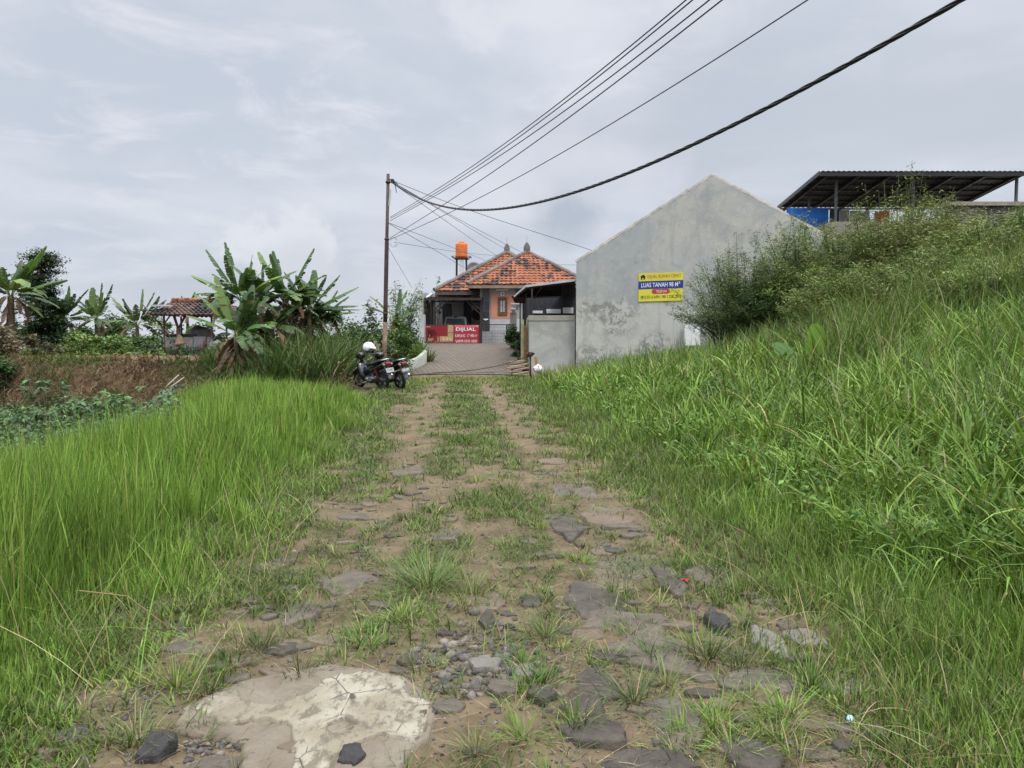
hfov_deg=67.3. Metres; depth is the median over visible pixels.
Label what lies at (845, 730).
cobble
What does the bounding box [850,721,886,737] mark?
cobble
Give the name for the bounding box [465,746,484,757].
cobble
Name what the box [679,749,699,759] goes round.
cobble
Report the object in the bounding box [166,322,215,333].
shrub
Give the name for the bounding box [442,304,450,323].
door
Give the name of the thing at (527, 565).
cobble
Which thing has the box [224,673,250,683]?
cobble
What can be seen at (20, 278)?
banana plant
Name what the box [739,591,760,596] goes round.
cobble
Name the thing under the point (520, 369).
stone slab
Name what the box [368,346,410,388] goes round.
motorcycle
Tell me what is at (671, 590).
embedded stone
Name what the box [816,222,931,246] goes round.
concrete block house
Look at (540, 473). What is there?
cobble
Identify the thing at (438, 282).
roof plant
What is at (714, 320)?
feathery shrub
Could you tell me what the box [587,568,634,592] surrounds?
embedded stone
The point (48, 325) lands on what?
tall tree
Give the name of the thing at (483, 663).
loose stone
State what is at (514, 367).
stone slab
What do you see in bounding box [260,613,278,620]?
cobble
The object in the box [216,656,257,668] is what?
cobble
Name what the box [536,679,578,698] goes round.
cobble
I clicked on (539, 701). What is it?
loose stone
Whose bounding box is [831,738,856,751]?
cobble
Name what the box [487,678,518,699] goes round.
loose stone
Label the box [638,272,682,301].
sale banner
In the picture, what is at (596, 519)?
embedded stone
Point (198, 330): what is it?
tarpaulin
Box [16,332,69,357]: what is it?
shrub
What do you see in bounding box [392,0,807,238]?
overhead wire
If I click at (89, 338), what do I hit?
shrub
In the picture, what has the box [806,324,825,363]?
taro plant
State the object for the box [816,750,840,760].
cobble
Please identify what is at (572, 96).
overhead wire
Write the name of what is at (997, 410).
bank grass
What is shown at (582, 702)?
embedded stone
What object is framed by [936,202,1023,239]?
stone wall
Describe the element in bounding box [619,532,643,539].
cobble
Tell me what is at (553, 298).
patio canopy
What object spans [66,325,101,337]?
shrub
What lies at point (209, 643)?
cobble
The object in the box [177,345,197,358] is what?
cassava plant
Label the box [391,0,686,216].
overhead wire
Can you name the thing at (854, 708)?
cobble
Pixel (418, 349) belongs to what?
strap leaf plant
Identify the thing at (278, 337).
shrub
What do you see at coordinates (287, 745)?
cobble
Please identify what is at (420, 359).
kerb wall
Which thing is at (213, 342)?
feed sack
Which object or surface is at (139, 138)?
sky
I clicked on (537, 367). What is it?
plastic bag
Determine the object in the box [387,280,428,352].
bamboo
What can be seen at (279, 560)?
cobble
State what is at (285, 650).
embedded stone
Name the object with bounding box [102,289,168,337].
banana plant
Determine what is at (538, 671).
cobble
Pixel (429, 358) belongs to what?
grass clump
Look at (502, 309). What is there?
window
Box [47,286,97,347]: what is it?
banana plant
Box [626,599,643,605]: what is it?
cobble
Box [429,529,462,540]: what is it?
embedded stone
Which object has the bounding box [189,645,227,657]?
cobble
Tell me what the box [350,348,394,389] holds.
motorcycle
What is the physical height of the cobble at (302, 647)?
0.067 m
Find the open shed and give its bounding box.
[777,170,1023,221]
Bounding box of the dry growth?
[0,348,217,420]
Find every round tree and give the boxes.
[102,310,130,339]
[112,316,141,336]
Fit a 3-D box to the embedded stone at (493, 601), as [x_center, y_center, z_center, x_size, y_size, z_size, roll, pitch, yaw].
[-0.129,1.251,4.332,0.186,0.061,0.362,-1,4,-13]
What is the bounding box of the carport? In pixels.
[424,297,482,342]
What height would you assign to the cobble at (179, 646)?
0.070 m
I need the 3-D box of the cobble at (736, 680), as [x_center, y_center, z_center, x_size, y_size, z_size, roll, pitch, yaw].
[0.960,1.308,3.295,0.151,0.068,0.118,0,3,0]
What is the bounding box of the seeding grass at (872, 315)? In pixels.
[720,222,1023,381]
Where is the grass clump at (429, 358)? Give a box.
[422,347,439,361]
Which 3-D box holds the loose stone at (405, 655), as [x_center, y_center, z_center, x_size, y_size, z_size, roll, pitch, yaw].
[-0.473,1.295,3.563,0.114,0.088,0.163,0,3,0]
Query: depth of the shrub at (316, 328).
27.55 m
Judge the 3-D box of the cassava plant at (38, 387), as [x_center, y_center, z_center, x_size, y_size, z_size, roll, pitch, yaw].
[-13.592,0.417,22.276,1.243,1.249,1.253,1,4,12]
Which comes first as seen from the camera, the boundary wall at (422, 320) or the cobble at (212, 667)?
the cobble at (212, 667)
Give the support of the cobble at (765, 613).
on the ground at (390, 546)
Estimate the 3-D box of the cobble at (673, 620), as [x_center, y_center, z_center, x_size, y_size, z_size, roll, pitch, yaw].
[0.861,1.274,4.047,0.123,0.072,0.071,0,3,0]
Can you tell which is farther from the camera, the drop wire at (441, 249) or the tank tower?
the tank tower
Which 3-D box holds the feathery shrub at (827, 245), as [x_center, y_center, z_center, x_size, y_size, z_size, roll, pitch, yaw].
[8.415,-2.818,19.234,3.832,3.464,3.848,0,3,0]
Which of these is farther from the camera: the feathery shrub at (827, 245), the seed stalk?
the feathery shrub at (827, 245)
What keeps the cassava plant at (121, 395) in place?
on the ground at (390, 546)
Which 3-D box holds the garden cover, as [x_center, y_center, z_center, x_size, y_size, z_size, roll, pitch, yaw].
[-24.923,-1.884,40.449,34.425,1.924,31.558,0,3,0]
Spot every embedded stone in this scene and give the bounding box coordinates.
[135,618,188,637]
[182,754,244,767]
[221,606,246,613]
[261,642,297,657]
[277,599,321,626]
[306,633,350,646]
[322,571,378,596]
[336,513,367,519]
[374,520,393,528]
[388,467,424,478]
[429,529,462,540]
[471,592,505,611]
[518,594,541,607]
[537,458,565,464]
[548,511,584,543]
[553,484,578,495]
[555,716,626,751]
[559,694,604,718]
[564,581,624,619]
[570,486,596,498]
[575,664,621,700]
[579,507,634,527]
[583,609,667,637]
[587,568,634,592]
[591,546,611,556]
[591,554,659,579]
[599,522,641,530]
[599,749,700,767]
[601,633,713,677]
[641,696,704,749]
[650,566,687,599]
[684,564,742,586]
[719,736,784,767]
[724,669,800,692]
[751,624,787,657]
[781,628,827,648]
[819,673,877,697]
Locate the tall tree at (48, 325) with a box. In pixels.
[8,246,85,343]
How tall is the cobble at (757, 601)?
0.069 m
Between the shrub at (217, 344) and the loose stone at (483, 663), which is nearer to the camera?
the loose stone at (483, 663)
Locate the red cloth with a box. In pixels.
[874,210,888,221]
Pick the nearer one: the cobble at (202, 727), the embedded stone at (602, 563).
the cobble at (202, 727)
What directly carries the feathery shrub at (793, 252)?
on the ground at (390, 546)
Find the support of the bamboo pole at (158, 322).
attached to the goat hut
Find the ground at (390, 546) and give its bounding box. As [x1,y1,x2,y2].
[0,312,1023,767]
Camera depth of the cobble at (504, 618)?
4.02 m
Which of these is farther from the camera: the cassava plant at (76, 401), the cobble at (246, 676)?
the cassava plant at (76, 401)
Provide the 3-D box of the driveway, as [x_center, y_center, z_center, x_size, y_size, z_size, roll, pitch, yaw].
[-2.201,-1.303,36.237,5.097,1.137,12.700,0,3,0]
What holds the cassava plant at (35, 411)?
on the ground at (390, 546)
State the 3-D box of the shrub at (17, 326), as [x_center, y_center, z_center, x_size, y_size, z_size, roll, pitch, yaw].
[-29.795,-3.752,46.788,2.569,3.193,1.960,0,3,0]
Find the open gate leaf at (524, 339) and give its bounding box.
[517,319,528,367]
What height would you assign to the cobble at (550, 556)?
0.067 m
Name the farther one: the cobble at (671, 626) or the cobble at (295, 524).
the cobble at (295, 524)
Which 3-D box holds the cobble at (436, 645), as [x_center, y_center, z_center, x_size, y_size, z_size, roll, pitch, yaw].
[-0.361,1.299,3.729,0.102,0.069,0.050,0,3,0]
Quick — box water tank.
[455,241,467,257]
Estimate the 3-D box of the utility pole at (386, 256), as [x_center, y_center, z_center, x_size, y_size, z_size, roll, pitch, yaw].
[-3.854,-3.235,24.326,0.611,6.724,0.203,0,3,0]
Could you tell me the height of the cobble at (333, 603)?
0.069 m
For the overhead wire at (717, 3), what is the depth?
9.13 m
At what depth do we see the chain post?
26.98 m
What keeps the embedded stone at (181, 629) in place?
on the ground at (390, 546)
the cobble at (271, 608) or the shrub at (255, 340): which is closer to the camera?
the cobble at (271, 608)
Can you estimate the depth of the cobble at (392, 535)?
5.76 m
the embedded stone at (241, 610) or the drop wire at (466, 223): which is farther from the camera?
the drop wire at (466, 223)
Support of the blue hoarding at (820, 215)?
on the concrete block house at (838, 224)
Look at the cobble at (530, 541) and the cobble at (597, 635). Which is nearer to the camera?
the cobble at (597, 635)
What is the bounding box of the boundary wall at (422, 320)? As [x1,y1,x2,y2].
[418,292,432,344]
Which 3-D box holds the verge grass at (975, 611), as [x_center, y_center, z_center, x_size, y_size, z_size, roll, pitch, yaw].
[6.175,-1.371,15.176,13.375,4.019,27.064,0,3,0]
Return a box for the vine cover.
[0,376,200,457]
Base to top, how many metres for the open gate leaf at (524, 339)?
2.138 m
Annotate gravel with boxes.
[4,481,917,767]
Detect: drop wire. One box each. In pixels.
[390,223,483,259]
[390,224,465,268]
[392,183,500,257]
[395,181,591,250]
[397,242,495,255]
[400,186,530,256]
[406,190,515,254]
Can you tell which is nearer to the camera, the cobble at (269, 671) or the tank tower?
the cobble at (269, 671)
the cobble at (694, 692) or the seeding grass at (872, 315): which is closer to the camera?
the cobble at (694, 692)
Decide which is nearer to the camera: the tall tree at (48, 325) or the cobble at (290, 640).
the cobble at (290, 640)
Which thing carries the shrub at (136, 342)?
on the ground at (390, 546)
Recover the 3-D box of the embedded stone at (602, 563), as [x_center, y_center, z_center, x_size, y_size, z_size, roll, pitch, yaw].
[0.744,1.224,5.071,0.512,0.081,0.606,0,3,0]
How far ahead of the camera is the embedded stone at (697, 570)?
4.77 m
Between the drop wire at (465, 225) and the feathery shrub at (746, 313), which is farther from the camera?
the drop wire at (465, 225)
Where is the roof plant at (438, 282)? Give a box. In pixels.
[429,276,442,323]
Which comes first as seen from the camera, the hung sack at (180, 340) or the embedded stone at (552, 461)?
the embedded stone at (552, 461)
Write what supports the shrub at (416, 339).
on the ground at (390, 546)
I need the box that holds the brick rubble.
[511,368,528,375]
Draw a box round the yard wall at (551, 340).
[527,315,574,375]
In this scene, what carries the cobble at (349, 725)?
on the ground at (390, 546)
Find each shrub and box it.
[0,297,35,338]
[0,325,28,361]
[0,352,22,386]
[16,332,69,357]
[59,329,105,354]
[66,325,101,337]
[81,341,108,351]
[94,334,135,354]
[125,334,158,353]
[140,317,174,347]
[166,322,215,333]
[208,338,230,353]
[232,331,275,358]
[254,319,296,351]
[276,311,325,343]
[299,321,336,346]
[315,316,354,346]
[339,310,372,357]
[354,299,393,362]
[387,310,411,359]
[387,323,424,372]
[387,341,399,376]
[389,306,426,346]
[664,231,791,349]
[697,263,802,345]
[726,209,847,329]
[770,202,903,318]
[770,254,903,326]
[810,163,958,287]
[836,242,988,313]
[847,190,1018,276]
[892,208,1023,270]
[900,253,1023,316]
[988,196,1023,242]
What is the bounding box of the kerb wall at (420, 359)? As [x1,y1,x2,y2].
[395,347,426,371]
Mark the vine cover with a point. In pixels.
(38, 424)
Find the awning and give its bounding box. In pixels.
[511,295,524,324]
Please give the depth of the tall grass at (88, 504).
5.28 m
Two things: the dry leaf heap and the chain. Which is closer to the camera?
the dry leaf heap
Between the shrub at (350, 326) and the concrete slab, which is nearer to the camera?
the concrete slab
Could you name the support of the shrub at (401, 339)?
on the ground at (390, 546)
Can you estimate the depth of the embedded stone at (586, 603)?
4.41 m
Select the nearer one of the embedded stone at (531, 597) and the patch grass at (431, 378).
the embedded stone at (531, 597)
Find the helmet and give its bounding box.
[363,342,375,351]
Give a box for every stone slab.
[506,366,524,368]
[509,363,528,366]
[512,367,528,370]
[512,371,528,374]
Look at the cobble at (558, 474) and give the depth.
8.44 m
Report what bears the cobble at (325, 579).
on the ground at (390, 546)
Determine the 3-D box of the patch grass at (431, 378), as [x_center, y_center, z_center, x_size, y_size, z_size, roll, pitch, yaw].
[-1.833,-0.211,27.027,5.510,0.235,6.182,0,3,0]
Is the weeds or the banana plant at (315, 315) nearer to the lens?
the weeds
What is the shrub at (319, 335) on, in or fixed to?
on the ground at (390, 546)
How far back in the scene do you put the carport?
43.14 m
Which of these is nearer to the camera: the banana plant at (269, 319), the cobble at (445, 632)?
the cobble at (445, 632)
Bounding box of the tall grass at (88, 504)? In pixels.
[0,365,397,767]
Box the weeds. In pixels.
[552,300,1023,573]
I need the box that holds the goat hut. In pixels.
[145,298,236,354]
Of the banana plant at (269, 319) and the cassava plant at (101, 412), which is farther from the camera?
the banana plant at (269, 319)
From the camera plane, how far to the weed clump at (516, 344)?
35.90 m
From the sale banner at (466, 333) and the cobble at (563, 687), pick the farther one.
the sale banner at (466, 333)
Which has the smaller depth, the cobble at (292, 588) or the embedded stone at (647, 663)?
the embedded stone at (647, 663)
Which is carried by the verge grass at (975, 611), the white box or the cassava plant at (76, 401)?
the white box
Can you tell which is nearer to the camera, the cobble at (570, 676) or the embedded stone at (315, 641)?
the cobble at (570, 676)
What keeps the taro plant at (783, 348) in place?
on the ground at (390, 546)
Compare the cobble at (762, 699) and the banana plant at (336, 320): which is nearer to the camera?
the cobble at (762, 699)
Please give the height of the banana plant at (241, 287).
4.642 m
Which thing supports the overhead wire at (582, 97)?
attached to the utility pole at (386, 256)
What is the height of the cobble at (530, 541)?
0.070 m
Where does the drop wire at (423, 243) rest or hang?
attached to the utility pole at (386, 256)
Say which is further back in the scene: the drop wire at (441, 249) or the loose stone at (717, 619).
the drop wire at (441, 249)
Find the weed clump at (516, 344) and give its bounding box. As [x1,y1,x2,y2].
[508,339,520,356]
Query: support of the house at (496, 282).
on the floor
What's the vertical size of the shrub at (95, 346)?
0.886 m
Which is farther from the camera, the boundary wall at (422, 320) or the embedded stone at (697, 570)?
the boundary wall at (422, 320)
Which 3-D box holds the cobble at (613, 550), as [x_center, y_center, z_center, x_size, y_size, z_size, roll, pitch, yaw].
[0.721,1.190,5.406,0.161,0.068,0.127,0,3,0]
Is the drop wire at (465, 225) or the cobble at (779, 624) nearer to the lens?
the cobble at (779, 624)
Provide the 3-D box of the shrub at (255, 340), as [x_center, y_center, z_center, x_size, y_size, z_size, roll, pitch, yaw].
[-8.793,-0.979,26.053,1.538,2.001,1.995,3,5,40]
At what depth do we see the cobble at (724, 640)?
3.76 m
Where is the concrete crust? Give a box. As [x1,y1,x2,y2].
[195,669,431,767]
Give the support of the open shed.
on the concrete block house at (838, 224)
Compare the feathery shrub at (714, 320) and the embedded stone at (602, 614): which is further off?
the feathery shrub at (714, 320)
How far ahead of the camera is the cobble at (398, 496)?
7.20 m
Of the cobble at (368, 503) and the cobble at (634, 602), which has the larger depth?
the cobble at (368, 503)
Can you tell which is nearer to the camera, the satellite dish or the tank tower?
the satellite dish
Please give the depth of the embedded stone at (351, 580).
4.72 m
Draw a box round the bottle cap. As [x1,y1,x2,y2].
[846,715,853,722]
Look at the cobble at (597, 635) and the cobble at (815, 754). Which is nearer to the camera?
the cobble at (815, 754)
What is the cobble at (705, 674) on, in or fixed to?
on the ground at (390, 546)
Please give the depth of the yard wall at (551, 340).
28.95 m
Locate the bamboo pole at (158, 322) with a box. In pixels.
[142,303,174,341]
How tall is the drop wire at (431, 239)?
1.569 m
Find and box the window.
[497,297,507,314]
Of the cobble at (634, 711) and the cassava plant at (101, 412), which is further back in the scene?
the cassava plant at (101, 412)
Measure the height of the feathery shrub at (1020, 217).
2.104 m
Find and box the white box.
[683,321,699,345]
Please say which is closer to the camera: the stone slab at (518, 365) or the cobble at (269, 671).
the cobble at (269, 671)
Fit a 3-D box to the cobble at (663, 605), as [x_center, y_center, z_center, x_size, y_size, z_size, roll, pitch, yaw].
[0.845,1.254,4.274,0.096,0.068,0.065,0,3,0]
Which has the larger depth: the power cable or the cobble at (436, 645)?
the power cable
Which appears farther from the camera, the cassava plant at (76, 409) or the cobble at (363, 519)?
the cassava plant at (76, 409)
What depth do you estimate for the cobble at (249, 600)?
4.32 m
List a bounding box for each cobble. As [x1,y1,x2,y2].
[16,746,53,761]
[48,724,98,746]
[160,639,202,653]
[186,723,213,739]
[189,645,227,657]
[202,642,214,645]
[203,663,227,670]
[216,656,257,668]
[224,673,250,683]
[233,738,248,750]
[236,596,263,605]
[249,604,273,611]
[253,562,286,570]
[258,667,293,675]
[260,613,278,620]
[272,559,291,564]
[277,584,300,590]
[277,740,294,750]
[278,639,304,645]
[279,557,297,562]
[290,522,307,527]
[290,570,305,575]
[296,643,315,650]
[316,577,333,584]
[317,601,338,608]
[335,540,358,545]
[345,723,355,729]
[346,506,362,509]
[352,609,361,614]
[356,517,375,520]
[361,502,380,506]
[368,600,396,609]
[372,573,384,576]
[383,533,400,538]
[390,667,406,674]
[393,494,407,498]
[427,644,442,649]
[432,697,465,713]
[436,630,456,636]
[439,518,457,522]
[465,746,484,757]
[496,610,516,616]
[496,616,512,625]
[516,564,535,569]
[519,538,538,544]
[531,552,546,557]
[532,471,548,474]
[534,667,548,676]
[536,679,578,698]
[543,516,559,519]
[547,553,565,558]
[549,472,563,475]
[555,625,576,634]
[556,606,569,610]
[560,614,571,619]
[560,673,574,680]
[571,629,604,641]
[588,649,627,662]
[601,543,611,546]
[604,547,625,554]
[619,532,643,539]
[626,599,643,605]
[626,705,650,714]
[628,528,641,531]
[647,681,663,686]
[656,602,671,608]
[661,620,697,629]
[665,619,679,622]
[678,601,700,609]
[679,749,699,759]
[680,626,697,632]
[684,687,723,698]
[688,671,724,684]
[701,636,738,648]
[703,643,726,653]
[709,697,734,710]
[711,746,724,755]
[718,677,754,691]
[732,714,755,727]
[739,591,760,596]
[751,598,784,605]
[755,695,782,708]
[758,610,774,615]
[776,621,799,629]
[779,654,810,664]
[791,718,833,733]
[798,746,838,762]
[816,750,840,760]
[822,682,846,695]
[827,723,854,734]
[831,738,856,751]
[849,704,872,712]
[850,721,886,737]
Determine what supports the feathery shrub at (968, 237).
on the ground at (390, 546)
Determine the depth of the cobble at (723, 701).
3.13 m
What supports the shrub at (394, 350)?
on the ground at (390, 546)
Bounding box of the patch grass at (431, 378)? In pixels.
[369,374,533,385]
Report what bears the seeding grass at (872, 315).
on the ground at (390, 546)
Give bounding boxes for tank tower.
[451,256,471,275]
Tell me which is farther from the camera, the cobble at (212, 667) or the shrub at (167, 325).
the shrub at (167, 325)
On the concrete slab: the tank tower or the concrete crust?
the concrete crust
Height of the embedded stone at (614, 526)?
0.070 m
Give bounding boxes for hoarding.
[426,325,452,342]
[787,208,828,227]
[829,209,869,222]
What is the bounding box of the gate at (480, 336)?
[426,324,506,342]
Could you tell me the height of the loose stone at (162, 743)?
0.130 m
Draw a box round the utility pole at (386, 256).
[382,174,397,358]
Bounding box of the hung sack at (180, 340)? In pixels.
[174,335,184,345]
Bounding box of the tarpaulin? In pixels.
[187,325,214,336]
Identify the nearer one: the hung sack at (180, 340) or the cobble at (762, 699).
the cobble at (762, 699)
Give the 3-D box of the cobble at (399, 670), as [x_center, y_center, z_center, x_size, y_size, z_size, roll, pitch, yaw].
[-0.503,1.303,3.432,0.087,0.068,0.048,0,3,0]
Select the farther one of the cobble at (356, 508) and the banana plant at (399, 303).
the banana plant at (399, 303)
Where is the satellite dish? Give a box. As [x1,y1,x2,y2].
[467,262,477,269]
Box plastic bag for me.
[533,364,542,372]
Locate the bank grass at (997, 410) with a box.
[537,243,1023,602]
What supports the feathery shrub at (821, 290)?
on the ground at (390, 546)
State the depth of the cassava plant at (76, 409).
18.84 m
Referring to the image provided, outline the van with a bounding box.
[444,316,468,338]
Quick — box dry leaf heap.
[335,362,356,387]
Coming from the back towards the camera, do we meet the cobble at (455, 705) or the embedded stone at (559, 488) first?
the embedded stone at (559, 488)
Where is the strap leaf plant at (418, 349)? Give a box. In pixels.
[408,336,436,358]
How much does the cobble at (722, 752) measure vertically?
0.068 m
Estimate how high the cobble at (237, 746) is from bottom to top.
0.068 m
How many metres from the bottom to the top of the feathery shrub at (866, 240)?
3.965 m
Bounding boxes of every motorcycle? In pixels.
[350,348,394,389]
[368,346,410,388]
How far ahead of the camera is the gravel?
3.38 m
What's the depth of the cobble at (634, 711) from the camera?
3.09 m
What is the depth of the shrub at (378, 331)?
28.73 m
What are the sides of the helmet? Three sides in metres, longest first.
0.416 x 0.328 x 0.311 m
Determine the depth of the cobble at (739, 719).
3.02 m
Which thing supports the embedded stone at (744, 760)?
on the ground at (390, 546)
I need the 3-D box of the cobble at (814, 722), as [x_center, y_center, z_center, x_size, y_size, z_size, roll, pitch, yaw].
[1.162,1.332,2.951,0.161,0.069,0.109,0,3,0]
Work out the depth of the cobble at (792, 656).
3.52 m
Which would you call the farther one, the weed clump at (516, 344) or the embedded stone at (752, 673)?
the weed clump at (516, 344)
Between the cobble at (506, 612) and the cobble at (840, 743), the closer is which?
the cobble at (840, 743)
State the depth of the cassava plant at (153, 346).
24.56 m
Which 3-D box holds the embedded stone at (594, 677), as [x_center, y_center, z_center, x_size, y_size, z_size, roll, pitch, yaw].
[0.363,1.319,3.341,0.228,0.064,0.388,0,3,0]
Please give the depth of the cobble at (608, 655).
3.58 m
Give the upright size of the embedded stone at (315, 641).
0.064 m
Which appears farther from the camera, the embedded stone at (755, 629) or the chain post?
the chain post
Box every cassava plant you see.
[4,405,43,423]
[17,378,71,409]
[29,406,70,425]
[43,395,87,420]
[60,397,99,420]
[80,392,120,418]
[90,393,132,411]
[98,386,147,412]
[140,337,177,367]
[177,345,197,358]
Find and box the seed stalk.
[79,579,172,638]
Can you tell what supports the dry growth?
on the ground at (390, 546)
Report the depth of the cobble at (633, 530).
5.89 m
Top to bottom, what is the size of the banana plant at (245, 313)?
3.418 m
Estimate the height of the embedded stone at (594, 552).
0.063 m
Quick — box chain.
[412,356,527,375]
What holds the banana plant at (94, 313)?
on the ground at (390, 546)
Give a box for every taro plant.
[772,342,793,376]
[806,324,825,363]
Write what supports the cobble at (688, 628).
on the ground at (390, 546)
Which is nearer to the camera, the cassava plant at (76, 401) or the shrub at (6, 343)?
the cassava plant at (76, 401)
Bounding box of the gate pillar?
[507,303,519,343]
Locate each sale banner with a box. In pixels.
[454,325,478,342]
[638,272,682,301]
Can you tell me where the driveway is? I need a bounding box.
[409,343,516,374]
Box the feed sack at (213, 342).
[209,340,221,345]
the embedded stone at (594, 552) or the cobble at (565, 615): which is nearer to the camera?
the cobble at (565, 615)
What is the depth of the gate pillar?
41.16 m
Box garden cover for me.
[16,334,389,362]
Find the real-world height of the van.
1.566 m
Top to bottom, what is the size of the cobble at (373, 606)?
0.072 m
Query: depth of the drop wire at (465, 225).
34.25 m
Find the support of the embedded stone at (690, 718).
on the ground at (390, 546)
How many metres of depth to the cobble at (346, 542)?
5.71 m
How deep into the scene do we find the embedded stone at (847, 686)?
3.29 m
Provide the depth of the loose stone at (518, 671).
3.33 m
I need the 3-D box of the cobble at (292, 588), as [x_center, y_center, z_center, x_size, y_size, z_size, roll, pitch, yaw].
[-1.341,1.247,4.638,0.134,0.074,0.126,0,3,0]
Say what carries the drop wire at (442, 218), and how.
attached to the utility pole at (386, 256)
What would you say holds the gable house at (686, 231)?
on the ground at (390, 546)
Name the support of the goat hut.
on the ground at (390, 546)
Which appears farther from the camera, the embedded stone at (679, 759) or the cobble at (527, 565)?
the cobble at (527, 565)
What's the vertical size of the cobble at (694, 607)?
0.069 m
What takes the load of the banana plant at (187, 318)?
on the ground at (390, 546)
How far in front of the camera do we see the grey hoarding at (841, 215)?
34.02 m
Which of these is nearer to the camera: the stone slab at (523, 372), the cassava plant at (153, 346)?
the cassava plant at (153, 346)
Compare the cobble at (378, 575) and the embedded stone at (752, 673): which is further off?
the cobble at (378, 575)
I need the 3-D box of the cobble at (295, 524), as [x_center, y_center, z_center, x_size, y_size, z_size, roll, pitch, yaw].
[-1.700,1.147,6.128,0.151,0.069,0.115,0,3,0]
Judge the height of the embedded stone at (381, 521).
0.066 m
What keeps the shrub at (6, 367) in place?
on the ground at (390, 546)
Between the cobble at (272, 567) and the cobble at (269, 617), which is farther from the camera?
the cobble at (272, 567)
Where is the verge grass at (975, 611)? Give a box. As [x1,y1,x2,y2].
[497,261,1023,767]
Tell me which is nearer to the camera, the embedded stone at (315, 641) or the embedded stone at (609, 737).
the embedded stone at (609, 737)
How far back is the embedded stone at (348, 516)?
6.55 m
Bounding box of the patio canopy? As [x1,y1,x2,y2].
[514,279,575,354]
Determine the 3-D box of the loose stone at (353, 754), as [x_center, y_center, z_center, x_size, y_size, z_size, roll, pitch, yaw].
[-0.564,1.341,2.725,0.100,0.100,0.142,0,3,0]
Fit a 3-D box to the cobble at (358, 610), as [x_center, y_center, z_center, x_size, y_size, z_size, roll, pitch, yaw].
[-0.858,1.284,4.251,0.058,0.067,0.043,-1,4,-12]
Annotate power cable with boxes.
[393,0,965,210]
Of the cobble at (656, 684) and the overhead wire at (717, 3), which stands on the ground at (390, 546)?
the cobble at (656, 684)
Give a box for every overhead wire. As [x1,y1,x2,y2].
[390,0,692,218]
[390,0,709,220]
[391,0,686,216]
[392,0,722,236]
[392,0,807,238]
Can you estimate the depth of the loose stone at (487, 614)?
4.00 m
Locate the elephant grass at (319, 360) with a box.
[139,312,392,414]
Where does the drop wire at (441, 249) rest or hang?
attached to the house at (496, 282)
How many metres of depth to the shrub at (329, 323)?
29.75 m
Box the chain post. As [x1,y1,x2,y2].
[526,352,534,376]
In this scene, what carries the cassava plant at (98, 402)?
on the ground at (390, 546)
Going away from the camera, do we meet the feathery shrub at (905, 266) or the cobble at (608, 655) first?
the cobble at (608, 655)
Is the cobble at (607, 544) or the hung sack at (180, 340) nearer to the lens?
the cobble at (607, 544)
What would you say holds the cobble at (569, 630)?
on the ground at (390, 546)
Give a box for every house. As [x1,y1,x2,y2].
[424,242,575,342]
[575,174,853,367]
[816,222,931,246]
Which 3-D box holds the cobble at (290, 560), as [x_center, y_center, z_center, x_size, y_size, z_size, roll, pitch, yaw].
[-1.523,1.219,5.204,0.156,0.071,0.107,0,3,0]
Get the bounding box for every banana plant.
[0,246,67,345]
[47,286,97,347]
[70,283,119,336]
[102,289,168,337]
[181,292,197,333]
[187,276,271,376]
[191,242,281,356]
[223,262,301,356]
[249,304,304,356]
[255,248,327,349]
[267,302,327,343]
[277,270,358,351]
[304,290,354,340]
[362,291,416,359]
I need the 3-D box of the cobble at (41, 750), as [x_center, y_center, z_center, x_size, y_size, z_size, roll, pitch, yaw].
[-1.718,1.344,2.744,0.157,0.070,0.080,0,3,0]
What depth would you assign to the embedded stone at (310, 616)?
4.20 m
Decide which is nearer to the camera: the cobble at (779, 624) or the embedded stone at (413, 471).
the cobble at (779, 624)
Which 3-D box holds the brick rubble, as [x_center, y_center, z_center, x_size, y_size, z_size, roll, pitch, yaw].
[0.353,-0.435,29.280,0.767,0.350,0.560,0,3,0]
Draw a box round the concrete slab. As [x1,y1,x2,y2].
[172,664,435,767]
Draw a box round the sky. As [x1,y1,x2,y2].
[0,0,1023,342]
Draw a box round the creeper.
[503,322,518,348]
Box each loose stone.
[135,730,177,763]
[337,742,365,766]
[396,651,421,666]
[468,654,502,673]
[479,609,497,629]
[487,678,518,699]
[514,663,533,683]
[526,685,557,707]
[703,606,730,636]
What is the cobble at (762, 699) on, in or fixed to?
on the ground at (390, 546)
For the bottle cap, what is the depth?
2.95 m
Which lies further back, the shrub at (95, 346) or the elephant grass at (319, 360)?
the shrub at (95, 346)
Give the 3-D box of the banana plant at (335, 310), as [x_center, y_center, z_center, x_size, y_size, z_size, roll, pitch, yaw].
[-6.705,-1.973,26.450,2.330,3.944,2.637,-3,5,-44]
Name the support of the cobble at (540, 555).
on the ground at (390, 546)
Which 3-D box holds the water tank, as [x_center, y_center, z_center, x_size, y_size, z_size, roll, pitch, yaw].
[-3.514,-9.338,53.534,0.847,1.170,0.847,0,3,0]
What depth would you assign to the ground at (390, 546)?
4.54 m
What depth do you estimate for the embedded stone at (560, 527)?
6.07 m
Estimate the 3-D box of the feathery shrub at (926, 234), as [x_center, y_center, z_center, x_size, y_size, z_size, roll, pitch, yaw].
[9.524,-2.987,17.193,3.721,2.736,3.364,0,3,0]

